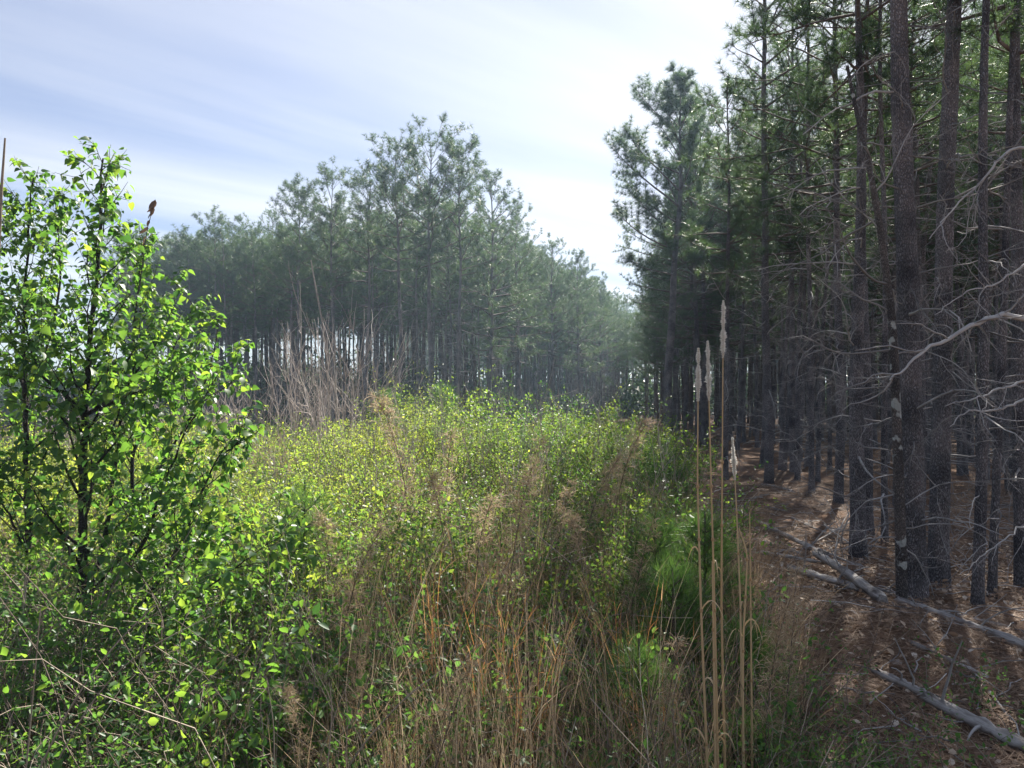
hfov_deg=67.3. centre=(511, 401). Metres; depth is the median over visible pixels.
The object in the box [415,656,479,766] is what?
dead weed
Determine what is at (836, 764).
seedling sprigs
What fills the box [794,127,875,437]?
pine tree
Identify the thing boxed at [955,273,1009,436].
pine tree
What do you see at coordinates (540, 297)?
pine tree
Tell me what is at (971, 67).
pine tree
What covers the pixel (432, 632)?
broomsedge clump
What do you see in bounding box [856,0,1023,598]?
pine tree
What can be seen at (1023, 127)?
pine tree
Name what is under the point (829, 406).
pine tree
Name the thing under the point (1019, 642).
fallen log
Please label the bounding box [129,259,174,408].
pine tree
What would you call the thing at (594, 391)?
pine tree
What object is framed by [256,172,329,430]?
pine tree
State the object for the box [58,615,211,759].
dead stalk
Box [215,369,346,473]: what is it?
bare shrub
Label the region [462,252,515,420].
pine tree
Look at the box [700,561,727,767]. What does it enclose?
plume grass
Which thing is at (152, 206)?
dead sprig
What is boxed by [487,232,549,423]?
pine tree
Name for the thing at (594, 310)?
pine tree
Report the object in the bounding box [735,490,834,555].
fallen log
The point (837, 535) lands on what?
fallen branch
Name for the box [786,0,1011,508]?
pine tree
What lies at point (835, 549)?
fallen branch
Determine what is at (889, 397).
pine tree
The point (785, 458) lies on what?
pine tree
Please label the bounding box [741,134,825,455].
pine tree
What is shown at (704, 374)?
pine tree
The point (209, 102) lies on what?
sky
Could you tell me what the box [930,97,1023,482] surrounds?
pine tree
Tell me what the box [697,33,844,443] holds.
pine tree
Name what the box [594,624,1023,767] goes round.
seedling sprigs
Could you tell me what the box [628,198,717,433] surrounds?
pine tree
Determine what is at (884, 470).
pine tree
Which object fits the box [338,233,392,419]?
pine tree
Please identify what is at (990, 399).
pine tree
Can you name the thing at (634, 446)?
dead weed
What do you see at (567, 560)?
dead stalk
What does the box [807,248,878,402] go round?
pine tree
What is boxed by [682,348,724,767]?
plume grass
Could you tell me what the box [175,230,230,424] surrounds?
pine tree
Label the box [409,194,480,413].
pine tree
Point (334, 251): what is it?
pine tree
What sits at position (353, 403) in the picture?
bare shrub
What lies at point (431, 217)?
pine tree
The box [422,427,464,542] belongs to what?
dead weed
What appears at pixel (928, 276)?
pine tree
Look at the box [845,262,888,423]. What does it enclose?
pine tree
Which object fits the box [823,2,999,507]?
pine tree
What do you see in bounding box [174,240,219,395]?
pine tree
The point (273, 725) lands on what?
dead stalk
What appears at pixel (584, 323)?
pine tree
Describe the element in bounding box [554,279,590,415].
pine tree
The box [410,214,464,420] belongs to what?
pine tree
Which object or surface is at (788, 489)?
fallen branch
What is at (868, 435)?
pine tree
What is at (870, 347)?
pine tree
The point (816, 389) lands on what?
pine tree
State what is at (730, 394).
pine tree
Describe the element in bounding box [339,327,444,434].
bare shrub
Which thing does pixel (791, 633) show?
dead weed
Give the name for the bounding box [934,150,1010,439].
pine tree
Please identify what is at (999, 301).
pine tree
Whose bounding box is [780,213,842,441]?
pine tree
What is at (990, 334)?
pine tree
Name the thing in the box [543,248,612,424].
pine tree
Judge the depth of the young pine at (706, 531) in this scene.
4.86 m
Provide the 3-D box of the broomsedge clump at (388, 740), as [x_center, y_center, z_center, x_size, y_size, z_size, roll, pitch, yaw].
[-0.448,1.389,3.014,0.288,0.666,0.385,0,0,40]
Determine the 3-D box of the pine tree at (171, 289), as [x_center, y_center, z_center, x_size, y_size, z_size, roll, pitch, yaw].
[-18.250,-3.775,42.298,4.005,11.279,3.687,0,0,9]
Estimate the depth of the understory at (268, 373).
52.12 m
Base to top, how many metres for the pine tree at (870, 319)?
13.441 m
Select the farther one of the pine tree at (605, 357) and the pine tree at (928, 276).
the pine tree at (605, 357)
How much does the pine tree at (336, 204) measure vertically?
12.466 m
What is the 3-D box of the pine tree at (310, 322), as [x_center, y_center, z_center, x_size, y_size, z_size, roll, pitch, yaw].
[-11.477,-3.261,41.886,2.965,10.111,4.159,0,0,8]
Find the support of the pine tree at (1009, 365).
on the ground at (752, 461)
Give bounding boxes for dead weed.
[273,678,320,767]
[308,506,353,684]
[321,518,396,661]
[338,623,371,754]
[363,388,426,538]
[378,479,416,601]
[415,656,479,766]
[416,464,464,590]
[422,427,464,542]
[454,491,506,645]
[474,757,493,767]
[488,454,546,675]
[510,430,548,547]
[544,475,584,585]
[560,506,603,613]
[569,452,627,598]
[590,455,625,555]
[600,416,654,517]
[606,514,661,650]
[629,635,692,767]
[747,585,804,765]
[759,556,814,755]
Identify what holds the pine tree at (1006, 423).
on the ground at (752, 461)
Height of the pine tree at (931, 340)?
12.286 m
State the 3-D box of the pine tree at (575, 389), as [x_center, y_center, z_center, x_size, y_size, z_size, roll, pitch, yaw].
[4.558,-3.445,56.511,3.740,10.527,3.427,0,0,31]
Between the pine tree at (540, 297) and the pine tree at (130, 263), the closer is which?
the pine tree at (130, 263)
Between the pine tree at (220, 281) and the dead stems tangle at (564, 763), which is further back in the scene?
the pine tree at (220, 281)
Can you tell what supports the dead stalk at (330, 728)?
on the ground at (752, 461)
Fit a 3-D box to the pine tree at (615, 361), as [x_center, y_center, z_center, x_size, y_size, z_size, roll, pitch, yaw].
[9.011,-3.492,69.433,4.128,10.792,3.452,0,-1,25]
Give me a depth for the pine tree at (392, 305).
37.78 m
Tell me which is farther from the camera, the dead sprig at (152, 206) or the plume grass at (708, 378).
the dead sprig at (152, 206)
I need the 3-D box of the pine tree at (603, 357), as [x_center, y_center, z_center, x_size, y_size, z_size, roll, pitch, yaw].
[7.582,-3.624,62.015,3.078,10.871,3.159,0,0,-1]
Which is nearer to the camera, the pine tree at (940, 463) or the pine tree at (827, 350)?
the pine tree at (940, 463)
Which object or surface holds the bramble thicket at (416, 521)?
on the ground at (752, 461)
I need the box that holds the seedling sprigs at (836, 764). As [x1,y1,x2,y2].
[605,640,958,767]
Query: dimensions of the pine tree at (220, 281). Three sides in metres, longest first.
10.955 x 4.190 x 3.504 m
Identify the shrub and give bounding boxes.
[30,394,97,489]
[91,371,184,465]
[138,370,231,453]
[179,361,250,447]
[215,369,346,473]
[229,345,329,464]
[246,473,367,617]
[254,314,344,459]
[257,322,371,446]
[269,261,407,452]
[296,292,429,470]
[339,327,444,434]
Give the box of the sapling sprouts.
[0,455,422,767]
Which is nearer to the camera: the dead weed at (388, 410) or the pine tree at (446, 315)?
the dead weed at (388, 410)
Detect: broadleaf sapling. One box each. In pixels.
[0,136,324,679]
[0,158,111,614]
[81,219,259,584]
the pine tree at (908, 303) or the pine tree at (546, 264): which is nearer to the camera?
the pine tree at (908, 303)
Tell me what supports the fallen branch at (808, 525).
on the ground at (752, 461)
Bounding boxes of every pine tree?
[88,218,177,422]
[91,232,160,399]
[116,258,164,385]
[116,272,156,421]
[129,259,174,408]
[138,258,196,422]
[144,223,227,418]
[144,233,211,414]
[148,234,220,420]
[173,240,237,413]
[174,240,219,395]
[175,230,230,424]
[176,204,257,429]
[189,219,271,429]
[197,239,263,417]
[203,217,290,431]
[204,243,264,423]
[213,255,275,416]
[214,230,275,421]
[230,245,306,427]
[237,233,312,418]
[243,229,310,426]
[252,224,336,436]
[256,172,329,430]
[257,218,326,423]
[280,250,322,418]
[283,155,386,424]
[287,219,358,423]
[289,217,365,427]
[302,203,367,414]
[309,156,422,428]
[314,221,371,428]
[334,204,403,426]
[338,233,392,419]
[346,224,407,421]
[351,121,454,419]
[354,221,420,415]
[378,111,486,424]
[378,183,445,421]
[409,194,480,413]
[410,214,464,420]
[416,129,506,425]
[421,195,482,414]
[431,233,482,425]
[441,167,547,432]
[444,213,501,419]
[462,222,534,429]
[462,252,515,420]
[475,199,566,431]
[480,228,549,427]
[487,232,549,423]
[505,233,594,424]
[510,253,572,425]
[515,245,568,419]
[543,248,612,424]
[543,267,590,417]
[552,260,603,422]
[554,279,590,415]
[556,289,596,417]
[566,275,609,414]
[570,271,632,424]
[572,288,616,420]
[583,290,617,422]
[588,313,620,415]
[593,295,622,415]
[597,294,631,419]
[601,304,631,418]
[601,329,625,414]
[601,334,632,417]
[602,59,714,452]
[603,309,632,418]
[605,311,633,417]
[610,329,636,416]
[611,82,761,444]
[611,317,634,406]
[615,205,700,412]
[619,89,756,446]
[622,132,747,427]
[623,191,719,430]
[625,272,665,421]
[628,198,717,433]
[628,299,664,419]
[632,181,745,437]
[635,268,689,421]
[635,284,689,424]
[649,143,759,437]
[654,129,759,424]
[662,143,775,435]
[663,69,786,479]
[666,66,825,449]
[673,0,922,492]
[676,194,759,439]
[677,105,806,447]
[682,149,787,442]
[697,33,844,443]
[697,147,796,442]
[698,0,886,486]
[698,212,752,409]
[708,107,813,437]
[715,106,804,467]
[725,0,867,471]
[725,182,773,432]
[729,0,939,504]
[730,153,806,461]
[732,251,770,436]
[733,249,777,435]
[735,72,855,469]
[736,153,818,446]
[738,0,939,561]
[740,45,848,480]
[741,72,830,470]
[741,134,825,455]
[745,120,876,434]
[748,50,866,458]
[751,288,795,421]
[754,202,849,437]
[757,154,846,460]
[760,77,891,484]
[770,85,880,466]
[770,247,827,414]
[771,294,806,421]
[778,0,1023,602]
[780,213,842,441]
[782,98,880,469]
[785,0,978,552]
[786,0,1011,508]
[790,0,992,535]
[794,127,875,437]
[795,187,880,408]
[801,203,850,440]
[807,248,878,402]
[813,85,932,447]
[813,145,870,440]
[814,93,891,403]
[817,0,1007,507]
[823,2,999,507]
[823,160,882,442]
[825,179,877,423]
[826,18,959,447]
[828,0,1000,485]
[828,68,941,464]
[828,246,890,417]
[828,306,881,405]
[834,0,1023,589]
[840,152,921,457]
[842,2,1005,455]
[842,51,958,432]
[843,182,881,410]
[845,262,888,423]
[847,0,1000,417]
[848,0,1023,590]
[849,151,934,453]
[854,161,934,463]
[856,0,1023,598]
[866,149,954,431]
[867,45,976,329]
[868,0,1023,461]
[869,57,1002,459]
[871,94,977,431]
[871,106,970,339]
[872,98,968,473]
[876,284,975,431]
[888,136,988,444]
[891,38,1023,475]
[910,0,1023,611]
[920,0,1023,508]
[920,45,1008,474]
[922,7,1023,467]
[924,52,1009,435]
[928,0,1023,456]
[929,301,931,396]
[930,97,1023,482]
[930,287,964,436]
[934,0,1023,493]
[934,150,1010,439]
[936,54,1023,284]
[951,45,1023,488]
[952,292,1009,427]
[953,25,1010,430]
[953,80,1023,482]
[953,295,1008,445]
[954,221,1009,423]
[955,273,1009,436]
[960,0,1023,379]
[962,100,1010,465]
[964,89,1023,463]
[967,9,1023,494]
[967,91,1022,471]
[970,20,1023,321]
[972,99,1023,327]
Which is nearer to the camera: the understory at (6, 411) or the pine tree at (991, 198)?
the pine tree at (991, 198)
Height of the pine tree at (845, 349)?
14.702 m
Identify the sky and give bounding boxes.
[0,0,1021,385]
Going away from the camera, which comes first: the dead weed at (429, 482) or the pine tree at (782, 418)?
the dead weed at (429, 482)
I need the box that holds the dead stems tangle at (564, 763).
[0,433,948,767]
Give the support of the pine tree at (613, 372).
on the ground at (752, 461)
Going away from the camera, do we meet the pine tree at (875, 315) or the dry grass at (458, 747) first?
the dry grass at (458, 747)
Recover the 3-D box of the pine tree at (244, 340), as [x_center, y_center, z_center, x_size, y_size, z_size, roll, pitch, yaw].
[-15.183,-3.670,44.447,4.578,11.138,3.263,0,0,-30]
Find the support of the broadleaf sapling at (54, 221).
on the ground at (752, 461)
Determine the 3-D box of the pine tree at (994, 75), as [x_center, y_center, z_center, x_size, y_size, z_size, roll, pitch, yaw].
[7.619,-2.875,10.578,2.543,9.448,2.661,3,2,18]
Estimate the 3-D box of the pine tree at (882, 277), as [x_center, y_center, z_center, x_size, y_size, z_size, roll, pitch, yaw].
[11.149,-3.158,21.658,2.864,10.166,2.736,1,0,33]
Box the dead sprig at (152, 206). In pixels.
[132,200,156,324]
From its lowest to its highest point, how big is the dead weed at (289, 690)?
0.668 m
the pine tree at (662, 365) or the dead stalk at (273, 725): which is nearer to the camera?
the dead stalk at (273, 725)
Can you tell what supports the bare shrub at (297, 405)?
on the ground at (752, 461)
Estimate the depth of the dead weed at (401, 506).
5.09 m
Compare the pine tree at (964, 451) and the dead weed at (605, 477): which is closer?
the dead weed at (605, 477)
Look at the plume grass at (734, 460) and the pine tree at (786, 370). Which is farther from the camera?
the pine tree at (786, 370)
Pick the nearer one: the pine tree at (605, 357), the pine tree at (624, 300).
the pine tree at (624, 300)
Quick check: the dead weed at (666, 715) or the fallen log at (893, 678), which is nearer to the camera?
the dead weed at (666, 715)
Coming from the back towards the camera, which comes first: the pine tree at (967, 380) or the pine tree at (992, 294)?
the pine tree at (967, 380)
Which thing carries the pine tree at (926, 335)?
on the ground at (752, 461)
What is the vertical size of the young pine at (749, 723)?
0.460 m
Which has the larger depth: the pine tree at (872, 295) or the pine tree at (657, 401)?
the pine tree at (657, 401)
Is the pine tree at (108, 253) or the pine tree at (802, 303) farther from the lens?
the pine tree at (108, 253)
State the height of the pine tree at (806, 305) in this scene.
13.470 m
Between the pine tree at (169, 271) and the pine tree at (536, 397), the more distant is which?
the pine tree at (536, 397)
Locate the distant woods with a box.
[98,194,1011,432]
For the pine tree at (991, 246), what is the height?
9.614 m
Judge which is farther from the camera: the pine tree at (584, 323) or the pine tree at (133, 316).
the pine tree at (584, 323)
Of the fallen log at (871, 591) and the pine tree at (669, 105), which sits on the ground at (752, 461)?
the pine tree at (669, 105)
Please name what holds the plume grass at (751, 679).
on the ground at (752, 461)
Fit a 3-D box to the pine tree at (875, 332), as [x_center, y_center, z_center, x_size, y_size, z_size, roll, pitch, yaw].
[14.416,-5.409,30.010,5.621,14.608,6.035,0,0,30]
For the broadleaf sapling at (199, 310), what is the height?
2.984 m
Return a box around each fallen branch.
[748,549,824,564]
[761,481,793,490]
[792,511,827,533]
[799,496,856,559]
[810,510,849,543]
[813,515,876,559]
[818,526,863,565]
[825,514,886,547]
[874,565,929,598]
[907,604,957,679]
[910,622,989,677]
[934,594,1010,627]
[964,657,1021,722]
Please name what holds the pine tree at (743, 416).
on the ground at (752, 461)
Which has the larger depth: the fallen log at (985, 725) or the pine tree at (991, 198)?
the pine tree at (991, 198)
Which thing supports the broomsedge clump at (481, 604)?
on the ground at (752, 461)
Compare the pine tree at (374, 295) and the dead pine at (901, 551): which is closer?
the dead pine at (901, 551)
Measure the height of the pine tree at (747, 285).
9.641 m
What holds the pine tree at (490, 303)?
on the ground at (752, 461)
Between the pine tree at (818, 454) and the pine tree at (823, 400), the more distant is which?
the pine tree at (823, 400)
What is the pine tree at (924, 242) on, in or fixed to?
on the ground at (752, 461)
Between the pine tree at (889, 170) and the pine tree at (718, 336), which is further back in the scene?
the pine tree at (718, 336)
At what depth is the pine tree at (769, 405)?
15.50 m
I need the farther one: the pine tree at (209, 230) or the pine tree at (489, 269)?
the pine tree at (209, 230)
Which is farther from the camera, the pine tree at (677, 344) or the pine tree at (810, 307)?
the pine tree at (677, 344)
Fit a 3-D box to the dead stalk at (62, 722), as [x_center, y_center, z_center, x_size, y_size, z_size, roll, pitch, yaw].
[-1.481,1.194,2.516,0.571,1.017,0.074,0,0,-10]
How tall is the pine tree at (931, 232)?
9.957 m
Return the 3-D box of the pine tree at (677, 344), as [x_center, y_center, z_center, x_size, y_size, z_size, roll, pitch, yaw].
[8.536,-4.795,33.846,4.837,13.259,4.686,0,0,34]
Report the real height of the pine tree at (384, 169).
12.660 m
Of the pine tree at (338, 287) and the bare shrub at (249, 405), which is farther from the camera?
the pine tree at (338, 287)
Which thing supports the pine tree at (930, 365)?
on the ground at (752, 461)
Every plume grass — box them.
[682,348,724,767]
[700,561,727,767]
[704,340,735,767]
[712,300,726,767]
[725,437,743,766]
[726,528,762,767]
[749,513,758,767]
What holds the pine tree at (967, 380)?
on the ground at (752, 461)
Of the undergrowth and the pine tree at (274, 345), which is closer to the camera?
the undergrowth
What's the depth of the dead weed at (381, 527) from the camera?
3.81 m
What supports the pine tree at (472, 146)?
on the ground at (752, 461)
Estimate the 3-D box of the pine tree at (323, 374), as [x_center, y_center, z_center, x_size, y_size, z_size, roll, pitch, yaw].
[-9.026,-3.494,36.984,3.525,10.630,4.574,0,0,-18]
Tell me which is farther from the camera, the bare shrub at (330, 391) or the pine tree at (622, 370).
the pine tree at (622, 370)
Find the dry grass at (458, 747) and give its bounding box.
[0,409,897,767]
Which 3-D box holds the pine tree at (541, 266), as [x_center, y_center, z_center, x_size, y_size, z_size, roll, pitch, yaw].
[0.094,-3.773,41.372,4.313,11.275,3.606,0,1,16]
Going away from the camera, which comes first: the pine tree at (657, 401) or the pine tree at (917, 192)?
the pine tree at (917, 192)
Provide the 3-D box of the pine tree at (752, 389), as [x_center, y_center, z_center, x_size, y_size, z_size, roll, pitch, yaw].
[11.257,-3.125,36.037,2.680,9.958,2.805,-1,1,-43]
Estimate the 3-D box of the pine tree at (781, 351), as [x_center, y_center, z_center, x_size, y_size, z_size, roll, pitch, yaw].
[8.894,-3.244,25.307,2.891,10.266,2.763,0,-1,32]
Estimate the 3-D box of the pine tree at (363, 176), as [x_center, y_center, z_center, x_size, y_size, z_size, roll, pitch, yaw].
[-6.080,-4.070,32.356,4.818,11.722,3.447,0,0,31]
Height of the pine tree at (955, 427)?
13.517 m
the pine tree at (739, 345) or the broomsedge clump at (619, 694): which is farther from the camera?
the pine tree at (739, 345)
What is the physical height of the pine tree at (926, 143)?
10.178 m
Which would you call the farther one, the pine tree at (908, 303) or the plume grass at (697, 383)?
the pine tree at (908, 303)
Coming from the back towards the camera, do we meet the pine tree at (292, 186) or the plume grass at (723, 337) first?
the pine tree at (292, 186)
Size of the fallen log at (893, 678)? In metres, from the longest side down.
0.456 x 0.368 x 0.232 m
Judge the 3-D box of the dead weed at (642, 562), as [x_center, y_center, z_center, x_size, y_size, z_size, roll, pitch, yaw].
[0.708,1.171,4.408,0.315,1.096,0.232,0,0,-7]
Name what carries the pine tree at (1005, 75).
on the ground at (752, 461)
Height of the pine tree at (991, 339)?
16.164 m
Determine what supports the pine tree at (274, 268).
on the ground at (752, 461)
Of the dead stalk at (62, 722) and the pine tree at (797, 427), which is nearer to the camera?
the dead stalk at (62, 722)
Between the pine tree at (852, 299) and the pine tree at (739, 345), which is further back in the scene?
the pine tree at (739, 345)
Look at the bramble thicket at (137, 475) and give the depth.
9.06 m
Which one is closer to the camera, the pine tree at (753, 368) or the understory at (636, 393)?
the pine tree at (753, 368)
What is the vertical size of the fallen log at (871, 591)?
0.240 m
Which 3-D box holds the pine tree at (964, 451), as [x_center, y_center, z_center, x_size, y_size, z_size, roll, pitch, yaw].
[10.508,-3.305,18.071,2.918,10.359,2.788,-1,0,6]
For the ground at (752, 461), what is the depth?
7.59 m
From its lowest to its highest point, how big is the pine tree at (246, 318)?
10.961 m
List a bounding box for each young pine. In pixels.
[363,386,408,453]
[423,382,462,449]
[584,624,686,741]
[598,500,718,635]
[621,549,727,680]
[664,503,759,627]
[704,699,802,767]
[707,609,795,706]
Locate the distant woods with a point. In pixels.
(394, 331)
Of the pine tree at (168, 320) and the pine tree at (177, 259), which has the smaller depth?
the pine tree at (177, 259)
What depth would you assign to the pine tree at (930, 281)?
18.79 m
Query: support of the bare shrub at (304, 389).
on the ground at (752, 461)
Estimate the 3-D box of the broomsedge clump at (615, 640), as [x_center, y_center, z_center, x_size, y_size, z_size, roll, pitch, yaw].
[0.552,1.280,3.870,0.504,0.920,0.410,0,-3,-28]
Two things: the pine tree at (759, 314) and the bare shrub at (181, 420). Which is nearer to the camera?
the bare shrub at (181, 420)
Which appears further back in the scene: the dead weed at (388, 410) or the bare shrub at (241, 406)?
the bare shrub at (241, 406)
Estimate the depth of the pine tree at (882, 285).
18.43 m
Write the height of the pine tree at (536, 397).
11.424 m
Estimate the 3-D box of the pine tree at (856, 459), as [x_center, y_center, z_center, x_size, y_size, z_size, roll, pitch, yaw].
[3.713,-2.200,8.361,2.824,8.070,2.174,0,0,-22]
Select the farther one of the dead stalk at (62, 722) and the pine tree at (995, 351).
the pine tree at (995, 351)
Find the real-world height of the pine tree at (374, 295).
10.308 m
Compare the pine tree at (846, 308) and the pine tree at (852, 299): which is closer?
the pine tree at (852, 299)
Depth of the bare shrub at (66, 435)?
11.80 m
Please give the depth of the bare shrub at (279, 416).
13.21 m
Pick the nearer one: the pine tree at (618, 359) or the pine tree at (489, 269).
the pine tree at (489, 269)
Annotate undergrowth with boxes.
[49,400,721,484]
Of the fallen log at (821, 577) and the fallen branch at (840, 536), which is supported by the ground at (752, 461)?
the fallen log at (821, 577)
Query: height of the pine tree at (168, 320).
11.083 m
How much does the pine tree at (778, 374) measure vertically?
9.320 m
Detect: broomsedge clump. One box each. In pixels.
[351,680,435,767]
[375,551,489,720]
[440,568,538,739]
[444,520,523,670]
[473,592,586,767]
[577,564,666,725]
[586,602,707,767]
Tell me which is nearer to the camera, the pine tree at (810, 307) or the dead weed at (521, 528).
the dead weed at (521, 528)
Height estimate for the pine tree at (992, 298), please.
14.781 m
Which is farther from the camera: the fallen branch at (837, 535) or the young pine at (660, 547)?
the fallen branch at (837, 535)
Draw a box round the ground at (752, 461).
[0,413,1023,767]
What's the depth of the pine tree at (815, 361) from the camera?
20.40 m
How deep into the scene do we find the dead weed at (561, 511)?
5.42 m
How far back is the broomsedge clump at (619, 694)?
3.30 m
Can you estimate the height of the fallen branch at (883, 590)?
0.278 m
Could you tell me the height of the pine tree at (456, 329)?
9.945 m
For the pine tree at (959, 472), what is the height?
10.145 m
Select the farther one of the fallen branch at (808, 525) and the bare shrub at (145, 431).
the bare shrub at (145, 431)
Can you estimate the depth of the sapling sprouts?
3.31 m
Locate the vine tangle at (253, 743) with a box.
[0,486,847,767]
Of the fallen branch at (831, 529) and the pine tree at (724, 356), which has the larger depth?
the pine tree at (724, 356)
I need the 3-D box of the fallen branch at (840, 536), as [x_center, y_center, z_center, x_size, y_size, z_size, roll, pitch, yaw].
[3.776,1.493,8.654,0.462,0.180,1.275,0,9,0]
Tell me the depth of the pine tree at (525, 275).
37.86 m
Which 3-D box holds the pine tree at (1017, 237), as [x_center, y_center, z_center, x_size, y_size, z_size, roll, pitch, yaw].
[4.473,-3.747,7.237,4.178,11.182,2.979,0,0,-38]
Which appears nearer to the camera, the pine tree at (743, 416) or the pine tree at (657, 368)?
the pine tree at (743, 416)
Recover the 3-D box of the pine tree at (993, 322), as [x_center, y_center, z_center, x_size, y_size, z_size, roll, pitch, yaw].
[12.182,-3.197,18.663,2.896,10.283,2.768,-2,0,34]
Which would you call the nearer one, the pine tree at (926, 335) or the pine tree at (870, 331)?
the pine tree at (926, 335)
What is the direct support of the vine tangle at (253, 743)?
on the ground at (752, 461)
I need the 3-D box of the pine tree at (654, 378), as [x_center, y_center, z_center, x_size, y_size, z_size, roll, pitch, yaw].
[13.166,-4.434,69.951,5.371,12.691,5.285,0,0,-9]
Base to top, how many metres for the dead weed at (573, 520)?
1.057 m
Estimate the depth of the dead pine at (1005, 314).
4.98 m
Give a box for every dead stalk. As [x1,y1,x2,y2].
[0,138,5,253]
[25,608,40,767]
[39,604,154,767]
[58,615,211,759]
[266,678,274,767]
[310,260,340,431]
[327,682,331,767]
[347,670,441,767]
[520,520,570,563]
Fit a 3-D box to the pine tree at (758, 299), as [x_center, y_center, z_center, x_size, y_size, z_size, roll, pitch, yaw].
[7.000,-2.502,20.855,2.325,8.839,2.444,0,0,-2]
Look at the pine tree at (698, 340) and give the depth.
28.54 m
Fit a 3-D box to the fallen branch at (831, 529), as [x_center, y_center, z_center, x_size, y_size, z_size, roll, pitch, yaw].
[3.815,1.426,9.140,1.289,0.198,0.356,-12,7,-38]
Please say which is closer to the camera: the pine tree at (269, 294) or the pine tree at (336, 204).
the pine tree at (336, 204)
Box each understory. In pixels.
[0,319,510,428]
[0,343,609,430]
[1,357,975,417]
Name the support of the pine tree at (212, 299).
on the ground at (752, 461)
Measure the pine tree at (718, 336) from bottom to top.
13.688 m
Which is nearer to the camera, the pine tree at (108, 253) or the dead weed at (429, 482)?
the dead weed at (429, 482)
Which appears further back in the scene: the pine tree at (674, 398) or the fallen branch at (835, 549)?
the pine tree at (674, 398)
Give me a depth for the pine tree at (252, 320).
41.06 m
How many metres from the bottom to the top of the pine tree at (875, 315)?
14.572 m
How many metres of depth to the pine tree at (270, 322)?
39.13 m
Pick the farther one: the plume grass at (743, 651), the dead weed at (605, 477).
the dead weed at (605, 477)
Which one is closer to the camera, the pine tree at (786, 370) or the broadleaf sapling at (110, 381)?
the broadleaf sapling at (110, 381)
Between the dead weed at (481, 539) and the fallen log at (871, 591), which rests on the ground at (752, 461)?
the dead weed at (481, 539)
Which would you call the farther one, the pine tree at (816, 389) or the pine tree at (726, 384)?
the pine tree at (816, 389)
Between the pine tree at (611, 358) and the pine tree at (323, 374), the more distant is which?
the pine tree at (611, 358)
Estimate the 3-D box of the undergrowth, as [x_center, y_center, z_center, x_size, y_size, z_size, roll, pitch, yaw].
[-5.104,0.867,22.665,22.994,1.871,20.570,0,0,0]
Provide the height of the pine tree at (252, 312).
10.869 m
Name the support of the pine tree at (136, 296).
on the ground at (752, 461)
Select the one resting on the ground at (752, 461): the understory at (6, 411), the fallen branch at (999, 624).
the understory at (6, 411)
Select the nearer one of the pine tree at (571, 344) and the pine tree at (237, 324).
the pine tree at (237, 324)
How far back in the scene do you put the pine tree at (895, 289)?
16.00 m
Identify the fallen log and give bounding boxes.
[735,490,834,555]
[787,534,863,592]
[812,549,888,603]
[870,637,939,696]
[893,595,1023,649]
[916,640,1023,752]
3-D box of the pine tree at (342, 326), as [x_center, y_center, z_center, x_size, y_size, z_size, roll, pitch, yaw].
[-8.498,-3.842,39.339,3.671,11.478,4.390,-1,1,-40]
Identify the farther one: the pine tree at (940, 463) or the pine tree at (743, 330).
the pine tree at (743, 330)
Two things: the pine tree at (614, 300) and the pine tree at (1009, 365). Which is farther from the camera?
the pine tree at (614, 300)
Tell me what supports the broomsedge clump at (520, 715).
on the ground at (752, 461)
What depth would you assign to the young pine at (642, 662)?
3.57 m
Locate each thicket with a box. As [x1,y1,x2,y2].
[0,400,273,600]
[0,425,790,675]
[159,362,725,546]
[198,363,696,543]
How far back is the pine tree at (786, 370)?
37.58 m
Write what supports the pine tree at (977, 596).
on the ground at (752, 461)
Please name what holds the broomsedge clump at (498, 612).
on the ground at (752, 461)
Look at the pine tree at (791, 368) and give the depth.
17.42 m
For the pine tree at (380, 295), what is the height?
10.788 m
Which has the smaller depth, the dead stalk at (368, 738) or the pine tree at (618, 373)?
the dead stalk at (368, 738)
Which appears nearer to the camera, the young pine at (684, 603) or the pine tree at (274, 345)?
the young pine at (684, 603)
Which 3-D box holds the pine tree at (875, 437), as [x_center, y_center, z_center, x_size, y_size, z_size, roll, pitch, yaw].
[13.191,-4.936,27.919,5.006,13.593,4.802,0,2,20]
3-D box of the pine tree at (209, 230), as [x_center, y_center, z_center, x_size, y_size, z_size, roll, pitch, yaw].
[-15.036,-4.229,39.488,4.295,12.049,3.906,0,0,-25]
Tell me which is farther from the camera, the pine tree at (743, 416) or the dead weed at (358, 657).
the pine tree at (743, 416)
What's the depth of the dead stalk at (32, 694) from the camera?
2.40 m
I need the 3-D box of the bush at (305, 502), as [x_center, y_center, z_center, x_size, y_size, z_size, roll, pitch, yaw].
[-1.320,1.025,4.908,0.806,1.228,0.710,0,0,-26]
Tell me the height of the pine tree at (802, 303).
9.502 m
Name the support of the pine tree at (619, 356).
on the ground at (752, 461)
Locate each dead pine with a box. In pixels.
[756,65,999,608]
[827,134,1023,588]
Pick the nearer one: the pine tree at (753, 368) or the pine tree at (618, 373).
the pine tree at (753, 368)

